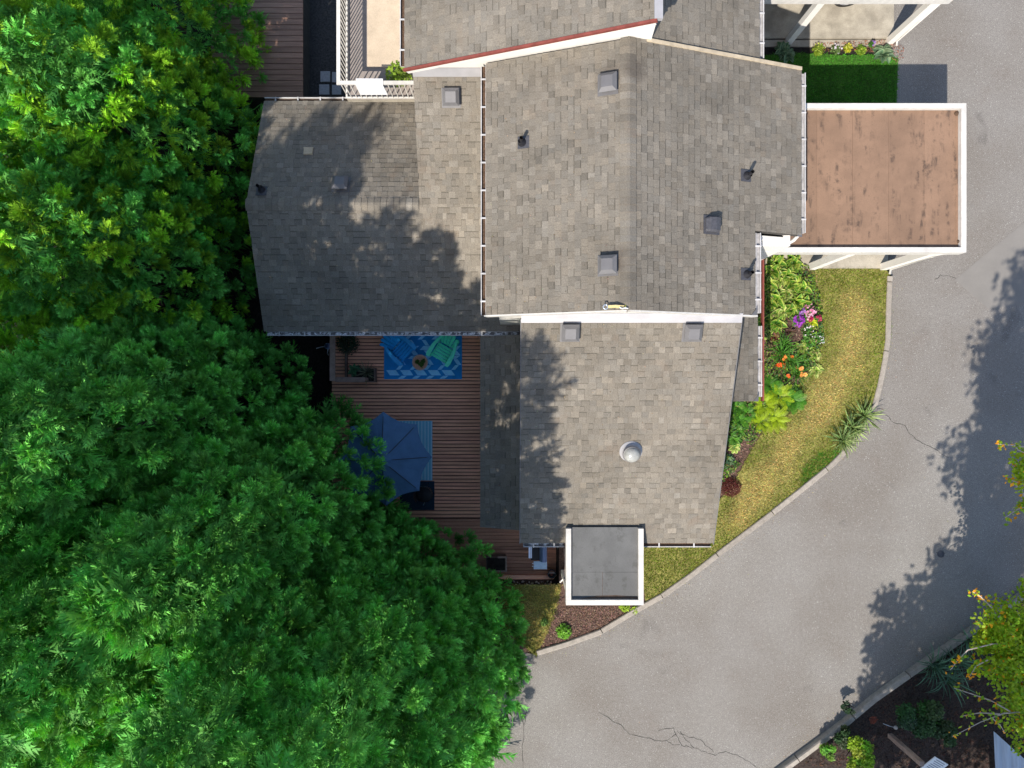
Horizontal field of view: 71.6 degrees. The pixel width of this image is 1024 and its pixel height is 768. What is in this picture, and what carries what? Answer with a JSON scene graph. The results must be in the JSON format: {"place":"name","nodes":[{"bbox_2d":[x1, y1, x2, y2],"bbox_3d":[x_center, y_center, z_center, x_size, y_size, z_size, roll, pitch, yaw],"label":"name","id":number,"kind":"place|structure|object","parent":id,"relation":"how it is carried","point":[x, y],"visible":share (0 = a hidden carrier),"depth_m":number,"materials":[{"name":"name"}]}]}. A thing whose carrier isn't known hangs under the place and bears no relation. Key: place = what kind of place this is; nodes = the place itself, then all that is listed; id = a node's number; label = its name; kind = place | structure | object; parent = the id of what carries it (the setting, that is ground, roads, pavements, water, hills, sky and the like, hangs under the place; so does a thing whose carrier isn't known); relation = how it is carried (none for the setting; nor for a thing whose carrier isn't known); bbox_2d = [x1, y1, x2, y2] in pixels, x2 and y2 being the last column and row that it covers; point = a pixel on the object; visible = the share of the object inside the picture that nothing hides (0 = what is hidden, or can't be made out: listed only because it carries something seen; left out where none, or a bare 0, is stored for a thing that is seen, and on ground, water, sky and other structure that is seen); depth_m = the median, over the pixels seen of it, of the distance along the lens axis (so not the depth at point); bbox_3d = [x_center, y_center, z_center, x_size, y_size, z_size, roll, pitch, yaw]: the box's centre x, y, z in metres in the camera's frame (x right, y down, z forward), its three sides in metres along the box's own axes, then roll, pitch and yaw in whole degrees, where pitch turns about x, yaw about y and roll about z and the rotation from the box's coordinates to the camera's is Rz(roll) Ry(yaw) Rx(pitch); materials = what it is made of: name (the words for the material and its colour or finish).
{"place":"outdoors","nodes":[
{"label":"outdoors","id":0,"kind":"place"},
{"bbox_2d":[310,0,345,96],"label":"gravel yard","id":1,"kind":"structure","parent":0,"point":[322,48],"depth_m":21.10,"materials":[{"name":"grey gravel"}]},
{"bbox_2d":[1,0,890,653],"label":"ground","id":2,"kind":"structure","parent":0,"point":[319,364],"depth_m":21.13,"materials":[{"name":"soil"}]},
{"bbox_2d":[0,84,170,319],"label":"cedar tree","id":3,"kind":"object","parent":2,"relation":"on","point":[109,264],"visible":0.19,"depth_m":17.25,"materials":[{"name":"green plant"}]},
{"bbox_2d":[0,0,187,161],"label":"cedar tree","id":4,"kind":"object","parent":2,"relation":"on","point":[137,117],"visible":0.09,"depth_m":18.23,"materials":[{"name":"green plant"}]},
{"bbox_2d":[0,287,194,473],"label":"cedar tree","id":5,"kind":"object","parent":2,"relation":"on","point":[8,337],"visible":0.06,"depth_m":16.32,"materials":[{"name":"green plant"}]},
{"bbox_2d":[0,349,249,627],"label":"cedar tree","id":6,"kind":"object","parent":2,"relation":"on","point":[30,520],"visible":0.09,"depth_m":13.73,"materials":[{"name":"green plant"}]},
{"bbox_2d":[0,136,257,372],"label":"cedar tree","id":7,"kind":"object","parent":2,"relation":"on","point":[17,186],"visible":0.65,"depth_m":15.60,"materials":[{"name":"green plant"}]},
{"bbox_2d":[0,0,262,258],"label":"cedar tree","id":8,"kind":"object","parent":2,"relation":"on","point":[83,47],"visible":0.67,"depth_m":15.45,"materials":[{"name":"green plant"}]},
{"bbox_2d":[0,503,272,767],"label":"cedar tree","id":9,"kind":"object","parent":2,"relation":"on","point":[13,618],"visible":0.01,"depth_m":12.55,"materials":[{"name":"green plant"}]},
{"bbox_2d":[0,310,314,547],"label":"cedar tree","id":10,"kind":"object","parent":2,"relation":"on","point":[26,381],"visible":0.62,"depth_m":12.94,"materials":[{"name":"green plant"}]},
{"bbox_2d":[65,0,271,131],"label":"cedar tree","id":11,"kind":"object","parent":2,"relation":"on","point":[202,14],"visible":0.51,"depth_m":18.23,"materials":[{"name":"green plant"}]},
{"bbox_2d":[0,433,350,767],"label":"cedar tree","id":12,"kind":"object","parent":2,"relation":"on","point":[114,681],"visible":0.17,"depth_m":10.80,"materials":[{"name":"green plant"}]},
{"bbox_2d":[51,517,406,767],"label":"cedar tree","id":13,"kind":"object","parent":2,"relation":"on","point":[82,754],"visible":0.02,"depth_m":12.38,"materials":[{"name":"green plant"}]},
{"bbox_2d":[54,392,408,673],"bbox_3d":[-5.516,3.041,15.076,5.601,12.322,5.680,0,90,0],"label":"cedar tree","id":14,"kind":"object","parent":2,"relation":"on","point":[114,599],"visible":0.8,"depth_m":12.18,"materials":[{"name":"green plant"}]},
{"bbox_2d":[211,0,309,106],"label":"deck","id":15,"kind":"structure","parent":2,"relation":"on","point":[286,65],"depth_m":20.30,"materials":[{"name":"brown wood"}]},
{"bbox_2d":[95,490,427,767],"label":"cedar tree","id":16,"kind":"object","parent":2,"relation":"on","point":[154,733],"visible":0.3,"depth_m":10.81,"materials":[{"name":"green plant"}]},
{"bbox_2d":[185,501,499,767],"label":"cedar tree","id":17,"kind":"object","parent":2,"relation":"on","point":[359,753],"visible":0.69,"depth_m":12.51,"materials":[{"name":"green plant"}]},
{"bbox_2d":[322,660,516,767],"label":"cedar tree","id":18,"kind":"object","parent":2,"relation":"on","point":[512,756],"depth_m":19.68,"materials":[{"name":"green plant"}]},
{"bbox_2d":[320,536,531,767],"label":"cedar tree","id":19,"kind":"object","parent":2,"relation":"on","point":[499,669],"visible":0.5,"depth_m":15.16,"materials":[{"name":"green plant"}]},
{"bbox_2d":[332,336,555,578],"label":"deck","id":20,"kind":"structure","parent":2,"relation":"on","point":[449,409],"depth_m":20.50,"materials":[{"name":"brown wood"}]},
{"bbox_2d":[336,336,359,354],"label":"potted shrub","id":21,"kind":"object","parent":20,"relation":"on","point":[343,340],"visible":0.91,"depth_m":20.15,"materials":[{"name":"green plant"}]},
{"bbox_2d":[330,336,367,381],"bbox_3d":[-4.560,-0.810,20.075,0.972,0.850,1.503,0,90,0],"label":"deck railing","id":22,"kind":"object","parent":20,"relation":"on","point":[346,378],"visible":0.66,"depth_m":19.65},
{"bbox_2d":[400,421,431,479],"bbox_3d":[-3.170,1.923,20.492,1.744,0.011,1.721,0,90,0],"label":"rug","id":23,"kind":"object","parent":20,"relation":"on","point":[425,431],"visible":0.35,"depth_m":20.49,"materials":[{"name":"blue fabric"}]},
{"bbox_2d":[338,411,431,505],"bbox_3d":[-3.290,1.933,19.150,2.264,2.700,2.264,21,90,0],"label":"umbrella","id":24,"kind":"object","parent":23,"relation":"on","point":[407,457],"visible":0.64,"depth_m":18.27,"materials":[{"name":"blue fabric"}]},
{"bbox_2d":[400,481,433,509],"bbox_3d":[-2.737,3.222,20.493,0.993,0.010,0.832,0,90,0],"label":"door mat","id":25,"kind":"object","parent":20,"relation":"on","point":[413,505],"depth_m":20.49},
{"bbox_2d":[413,483,434,504],"bbox_3d":[-2.469,3.129,20.089,0.540,0.803,0.576,-29,90,0],"label":"patio chair","id":26,"kind":"object","parent":25,"relation":"on","point":[424,494],"visible":0.89,"depth_m":20.05,"materials":[{"name":"black plastic"}]},
{"bbox_2d":[384,336,461,378],"bbox_3d":[-2.568,-0.993,20.493,2.251,0.010,1.708,0,90,0],"label":"rug","id":27,"kind":"object","parent":20,"relation":"on","point":[435,368],"visible":0.57,"depth_m":20.49,"materials":[{"name":"blue fabric"}]},
{"bbox_2d":[379,336,417,365],"bbox_3d":[-3.235,-1.054,20.069,0.878,0.818,0.756,42,90,0],"label":"garden chair","id":28,"kind":"object","parent":27,"relation":"on","point":[402,350],"visible":0.85,"depth_m":20.13,"materials":[{"name":"blue plastic"}]},
{"bbox_2d":[412,355,427,369],"bbox_3d":[-2.611,-0.613,20.285,0.450,0.406,0.450,0,90,0],"label":"planter bowl","id":29,"kind":"object","parent":27,"relation":"on","point":[419,362],"visible":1,"depth_m":20.17,"materials":[{"name":"ceramic"}]},
{"bbox_2d":[426,336,458,366],"bbox_3d":[-1.905,-1.026,20.069,0.756,0.818,0.878,30,90,0],"label":"garden chair","id":30,"kind":"object","parent":27,"relation":"on","point":[444,340],"visible":0.82,"depth_m":20.16,"materials":[{"name":"green plastic"}]},
{"bbox_2d":[486,554,506,571],"bbox_3d":[-0.455,5.121,20.350,0.620,0.340,0.440,0,90,0],"label":"storage box","id":31,"kind":"object","parent":20,"relation":"on","point":[497,562],"visible":0.89,"depth_m":20.20,"materials":[{"name":"plastic"}]},
{"bbox_2d":[426,579,552,585],"bbox_3d":[-0.700,5.741,20.527,3.800,0.145,0.220,0,90,0],"label":"soil strip","id":32,"kind":"object","parent":2,"relation":"on","point":[544,581],"visible":0.21,"depth_m":20.45,"materials":[{"name":"brown soil"}]},
{"bbox_2d":[245,36,805,604],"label":"townhouse","id":33,"kind":"structure","parent":2,"relation":"on","point":[427,222],"depth_m":16.11,"materials":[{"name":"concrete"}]},
{"bbox_2d":[331,176,350,191],"bbox_3d":[-4.165,-4.894,17.215,0.430,0.200,0.425,0,67,0],"label":"roof vent","id":34,"kind":"object","parent":33,"relation":"on","point":[340,183],"visible":1,"depth_m":17.13,"materials":[{"name":"grey metal"}]},
{"bbox_2d":[441,88,460,107],"bbox_3d":[-1.386,-6.483,16.091,0.430,0.200,0.425,0,113,0],"label":"roof vent","id":35,"kind":"object","parent":33,"relation":"on","point":[451,97],"visible":1,"depth_m":16.02,"materials":[{"name":"grey metal"}]},
{"bbox_2d":[560,323,579,341],"bbox_3d":[1.267,-1.089,15.415,0.430,0.200,0.425,0,112,0],"label":"roof vent","id":36,"kind":"object","parent":33,"relation":"on","point":[569,332],"visible":1,"depth_m":15.33,"materials":[{"name":"grey metal"}]},
{"bbox_2d":[598,71,617,96],"bbox_3d":[1.920,-6.103,14.381,0.425,0.200,0.430,0,90,21],"label":"roof vent","id":37,"kind":"object","parent":33,"relation":"on","point":[607,83],"visible":1,"depth_m":14.30,"materials":[{"name":"grey metal"}]},
{"bbox_2d":[598,254,617,276],"bbox_3d":[1.920,-2.415,14.381,0.425,0.200,0.430,0,90,21],"label":"roof vent","id":38,"kind":"object","parent":33,"relation":"on","point":[607,265],"visible":1,"depth_m":14.30,"materials":[{"name":"grey metal"}]},
{"bbox_2d":[619,441,641,462],"bbox_3d":[2.784,1.637,16.483,0.540,0.296,0.540,0,112,0],"label":"tubular skylight","id":39,"kind":"object","parent":33,"relation":"on","point":[630,451],"visible":1,"depth_m":16.43,"materials":[{"name":"grey metal"}]},
{"bbox_2d":[681,323,702,341],"bbox_3d":[3.933,-1.089,15.415,0.430,0.200,0.425,0,112,0],"label":"roof vent","id":40,"kind":"object","parent":33,"relation":"on","point":[692,332],"visible":1,"depth_m":15.33,"materials":[{"name":"grey metal"}]},
{"bbox_2d":[703,215,720,234],"bbox_3d":[4.255,-3.368,14.960,0.400,0.180,0.400,0,90,-21],"label":"exhaust hood","id":41,"kind":"object","parent":33,"relation":"attached to","point":[711,225],"visible":1,"depth_m":14.91,"materials":[{"name":"grey metal"}]},
{"bbox_2d":[399,0,764,76],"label":"townhouse","id":42,"kind":"structure","parent":2,"relation":"on","point":[453,38],"depth_m":14.96,"materials":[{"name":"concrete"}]},
{"bbox_2d":[336,0,413,101],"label":"balcony","id":43,"kind":"structure","parent":42,"relation":"attached to","point":[372,39],"depth_m":17.93,"materials":[{"name":"wood"}]},
{"bbox_2d":[356,79,387,94],"bbox_3d":[-3.389,-7.203,17.210,0.670,0.520,0.175,0,90,0],"label":"towel","id":44,"kind":"object","parent":43,"relation":"hanging from","point":[370,87],"visible":1,"depth_m":17.07,"materials":[{"name":"white fabric"}]},
{"bbox_2d":[385,60,412,86],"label":"potted plant","id":45,"kind":"object","parent":43,"relation":"on","point":[397,73],"visible":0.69,"depth_m":17.45,"materials":[{"name":"green plant"}]},
{"bbox_2d":[489,268,879,653],"bbox_3d":[5.266,2.419,19.950,6.473,0.001,15.208,32,90,0],"label":"flower bed","id":46,"kind":"object","parent":2,"relation":"on","point":[562,603],"visible":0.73,"depth_m":19.95,"materials":[{"name":"brown soil"}]},
{"bbox_2d":[555,623,571,639],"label":"dwarf shrub","id":47,"kind":"object","parent":46,"relation":"on","point":[561,633],"visible":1,"depth_m":19.84,"materials":[{"name":"green plant"}]},
{"bbox_2d":[542,597,631,647],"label":"mulch","id":48,"kind":"object","parent":46,"relation":"on","point":[578,619],"visible":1,"depth_m":19.93,"materials":[{"name":"brown wood"}]},
{"bbox_2d":[721,477,740,497],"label":"red mound plant","id":49,"kind":"object","parent":46,"relation":"on","point":[732,484],"visible":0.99,"depth_m":19.85,"materials":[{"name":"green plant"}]},
{"bbox_2d":[747,410,776,435],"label":"fern","id":50,"kind":"object","parent":46,"relation":"on","point":[764,428],"visible":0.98,"depth_m":19.80,"materials":[{"name":"green plant"}]},
{"bbox_2d":[753,392,778,415],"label":"fern","id":51,"kind":"object","parent":46,"relation":"on","point":[767,403],"visible":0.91,"depth_m":19.79,"materials":[{"name":"green plant"}]},
{"bbox_2d":[764,274,778,292],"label":"hosta","id":52,"kind":"object","parent":46,"relation":"on","point":[773,283],"visible":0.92,"depth_m":19.80,"materials":[{"name":"green plant"}]},
{"bbox_2d":[722,257,824,481],"bbox_3d":[7.129,-0.190,19.867,2.428,0.220,6.726,18,90,0],"label":"ground cover","id":53,"kind":"object","parent":46,"relation":"on","point":[767,374],"visible":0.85,"depth_m":19.83,"materials":[{"name":"green plant"}]},
{"bbox_2d":[765,259,781,278],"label":"hosta","id":54,"kind":"object","parent":46,"relation":"on","point":[776,272],"visible":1,"depth_m":19.81,"materials":[{"name":"green plant"}]},
{"bbox_2d":[721,268,827,494],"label":"mulch","id":55,"kind":"object","parent":46,"relation":"on","point":[742,450],"visible":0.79,"depth_m":19.93,"materials":[{"name":"brown wood"}]},
{"bbox_2d":[780,266,796,284],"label":"hosta","id":56,"kind":"object","parent":55,"relation":"on","point":[789,272],"visible":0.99,"depth_m":19.80,"materials":[{"name":"green plant"}]},
{"bbox_2d":[764,375,784,395],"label":"fern","id":57,"kind":"object","parent":46,"relation":"on","point":[769,383],"visible":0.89,"depth_m":19.81,"materials":[{"name":"green plant"}]},
{"bbox_2d":[764,289,785,307],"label":"hosta","id":58,"kind":"object","parent":46,"relation":"on","point":[779,300],"visible":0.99,"depth_m":19.79,"materials":[{"name":"green plant"}]},
{"bbox_2d":[763,405,791,433],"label":"fern","id":59,"kind":"object","parent":46,"relation":"on","point":[780,417],"visible":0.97,"depth_m":19.78,"materials":[{"name":"green plant"}]},
{"bbox_2d":[770,313,787,333],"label":"hosta","id":60,"kind":"object","parent":46,"relation":"on","point":[778,325],"visible":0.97,"depth_m":19.80,"materials":[{"name":"green plant"}]},
{"bbox_2d":[765,384,795,409],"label":"fern","id":61,"kind":"object","parent":46,"relation":"on","point":[784,392],"visible":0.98,"depth_m":19.77,"materials":[{"name":"green plant"}]},
{"bbox_2d":[783,275,801,291],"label":"hosta","id":62,"kind":"object","parent":46,"relation":"on","point":[790,283],"visible":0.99,"depth_m":19.81,"materials":[{"name":"green plant"}]},
{"bbox_2d":[779,386,806,414],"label":"fern","id":63,"kind":"object","parent":46,"relation":"on","point":[796,396],"visible":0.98,"depth_m":19.81,"materials":[{"name":"green plant"}]},
{"bbox_2d":[780,347,808,375],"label":"daylily","id":64,"kind":"object","parent":46,"relation":"on","point":[791,361],"visible":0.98,"depth_m":19.69,"materials":[{"name":"green plant"}]},
{"bbox_2d":[793,279,812,295],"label":"hosta","id":65,"kind":"object","parent":46,"relation":"on","point":[803,285],"visible":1,"depth_m":19.80,"materials":[{"name":"green plant"}]},
{"bbox_2d":[536,276,892,655],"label":"kerb","id":66,"kind":"structure","parent":2,"relation":"on","point":[731,543],"depth_m":19.88,"materials":[{"name":"concrete"}]},
{"bbox_2d":[774,41,789,55],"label":"hosta","id":67,"kind":"object","parent":2,"relation":"on","point":[780,47],"visible":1,"depth_m":19.87,"materials":[{"name":"green plant"}]},
{"bbox_2d":[785,255,803,271],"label":"hosta","id":68,"kind":"object","parent":2,"relation":"on","point":[793,258],"visible":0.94,"depth_m":19.79,"materials":[{"name":"green plant"}]},
{"bbox_2d":[764,255,887,267],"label":"carport slab","id":69,"kind":"structure","parent":2,"relation":"on","point":[863,261],"depth_m":19.91,"materials":[{"name":"concrete"}]},
{"bbox_2d":[773,103,965,273],"bbox_3d":[8.545,-4.946,18.624,4.990,2.752,3.753,0,90,0],"label":"carport","id":70,"kind":"object","parent":69,"relation":"on","point":[885,178],"visible":0.94,"depth_m":17.36,"materials":[{"name":"brown metal"}]},
{"bbox_2d":[764,4,893,46],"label":"driveway slab","id":71,"kind":"structure","parent":2,"relation":"on","point":[854,21],"depth_m":19.93,"materials":[{"name":"concrete"}]},
{"bbox_2d":[764,0,952,45],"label":"carport","id":72,"kind":"object","parent":71,"relation":"on","point":[918,16],"visible":0.97,"depth_m":18.22,"materials":[{"name":"white wood"}]},
{"bbox_2d":[872,44,894,63],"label":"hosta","id":73,"kind":"object","parent":2,"relation":"on","point":[883,53],"visible":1,"depth_m":19.84,"materials":[{"name":"green plant"}]},
{"bbox_2d":[777,591,1023,767],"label":"kerb","id":74,"kind":"structure","parent":2,"relation":"on","point":[866,704],"depth_m":19.84,"materials":[{"name":"concrete"}]},
{"bbox_2d":[793,602,1023,767],"bbox_3d":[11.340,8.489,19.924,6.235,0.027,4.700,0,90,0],"label":"mulch","id":75,"kind":"object","parent":2,"relation":"on","point":[910,741],"visible":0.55,"depth_m":19.92,"materials":[{"name":"brown wood"}]},
{"bbox_2d":[818,743,835,761],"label":"shrub","id":76,"kind":"object","parent":75,"relation":"on","point":[827,751],"visible":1,"depth_m":19.50,"materials":[{"name":"green plant"}]},
{"bbox_2d":[833,724,850,749],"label":"shrub","id":77,"kind":"object","parent":75,"relation":"on","point":[841,737],"visible":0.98,"depth_m":19.57,"materials":[{"name":"green plant"}]},
{"bbox_2d":[846,735,875,767],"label":"shrub","id":78,"kind":"object","parent":75,"relation":"on","point":[860,750],"visible":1,"depth_m":19.18,"materials":[{"name":"green plant"}]},
{"bbox_2d":[888,733,947,767],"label":"sign post","id":79,"kind":"object","parent":75,"relation":"on","point":[934,762],"visible":1,"depth_m":18.58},
{"bbox_2d":[895,699,945,739],"bbox_3d":[11.098,9.129,19.508,1.316,0.865,1.135,0,90,0],"label":"shrub","id":80,"kind":"object","parent":75,"relation":"on","point":[925,714],"visible":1,"depth_m":19.28,"materials":[{"name":"green plant"}]},
{"bbox_2d":[916,645,966,695],"bbox_3d":[11.788,7.859,19.569,1.334,0.682,1.504,-8,90,0],"label":"iris","id":81,"kind":"object","parent":75,"relation":"on","point":[940,667],"visible":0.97,"depth_m":19.61,"materials":[{"name":"green plant"}]},
{"bbox_2d":[932,717,958,747],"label":"shrub","id":82,"kind":"object","parent":75,"relation":"on","point":[944,728],"visible":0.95,"depth_m":19.39,"materials":[{"name":"green plant"}]},
{"bbox_2d":[923,651,975,705],"bbox_3d":[12.097,8.262,19.565,1.376,0.689,1.373,-26,90,0],"label":"iris","id":83,"kind":"object","parent":75,"relation":"on","point":[950,683],"visible":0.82,"depth_m":19.60,"materials":[{"name":"green plant"}]},
{"bbox_2d":[933,642,983,687],"bbox_3d":[12.342,7.841,19.584,1.499,0.652,1.422,42,90,0],"label":"iris","id":84,"kind":"object","parent":75,"relation":"on","point":[963,663],"visible":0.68,"depth_m":19.61,"materials":[{"name":"green plant"}]},
{"bbox_2d":[949,618,983,664],"bbox_3d":[12.739,7.153,19.572,1.357,0.675,1.344,-8,90,0],"label":"iris","id":85,"kind":"object","parent":75,"relation":"on","point":[966,641],"visible":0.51,"depth_m":19.70,"materials":[{"name":"green plant"}]},
{"bbox_2d":[945,577,1023,755],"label":"maple tree","id":86,"kind":"object","parent":75,"relation":"on","point":[1001,639],"visible":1,"depth_m":17.52,"materials":[{"name":"green plant"}]},
{"bbox_2d":[994,732,1023,767],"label":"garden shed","id":87,"kind":"structure","parent":2,"relation":"on","point":[1005,757],"depth_m":19.12,"materials":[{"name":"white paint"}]},
{"bbox_2d":[500,583,561,656],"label":"lawn","id":88,"kind":"structure","parent":0,"point":[539,603],"depth_m":19.95,"materials":[{"name":"green plant"}]},
{"bbox_2d":[529,547,546,568],"bbox_3d":[0.717,4.692,19.990,0.510,1.060,0.900,0,90,0],"label":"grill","id":89,"kind":"object","parent":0,"point":[538,553],"visible":0.65,"depth_m":19.71,"materials":[{"name":"silver metal"}]},
{"bbox_2d":[448,0,1023,767],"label":"driveway","id":90,"kind":"structure","parent":0,"point":[770,642],"depth_m":20.00,"materials":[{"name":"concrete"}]},
{"bbox_2d":[995,440,1023,525],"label":"maple tree","id":91,"kind":"object","parent":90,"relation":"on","point":[1018,473],"visible":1,"depth_m":16.99,"materials":[{"name":"green plant"}]},
{"bbox_2d":[644,267,891,601],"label":"lawn","id":92,"kind":"structure","parent":0,"point":[773,448],"depth_m":19.93,"materials":[{"name":"green plant"}]},
{"bbox_2d":[799,448,840,485],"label":"tall grass","id":93,"kind":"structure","parent":92,"relation":"on","point":[818,468],"depth_m":19.91,"materials":[{"name":"green plant"}]},
{"bbox_2d":[822,423,863,456],"bbox_3d":[9.272,1.502,19.718,1.068,0.402,1.022,-40,90,0],"label":"iris","id":94,"kind":"object","parent":92,"relation":"on","point":[844,444],"visible":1,"depth_m":19.75,"materials":[{"name":"green plant"}]},
{"bbox_2d":[837,410,869,449],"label":"iris","id":95,"kind":"object","parent":92,"relation":"on","point":[856,426],"visible":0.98,"depth_m":19.75,"materials":[{"name":"green plant"}]},
{"bbox_2d":[846,398,886,433],"bbox_3d":[9.861,0.878,19.730,1.164,0.397,1.101,-11,90,0],"label":"iris","id":96,"kind":"object","parent":92,"relation":"on","point":[864,415],"visible":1,"depth_m":19.75,"materials":[{"name":"green plant"}]},
{"bbox_2d":[764,53,897,102],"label":"lawn","id":97,"kind":"structure","parent":0,"point":[847,80],"depth_m":19.97,"materials":[{"name":"green plant"}]},
{"bbox_2d":[779,48,794,62],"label":"hosta","id":98,"kind":"object","parent":97,"relation":"on","point":[790,55],"visible":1,"depth_m":19.86,"materials":[{"name":"green plant"}]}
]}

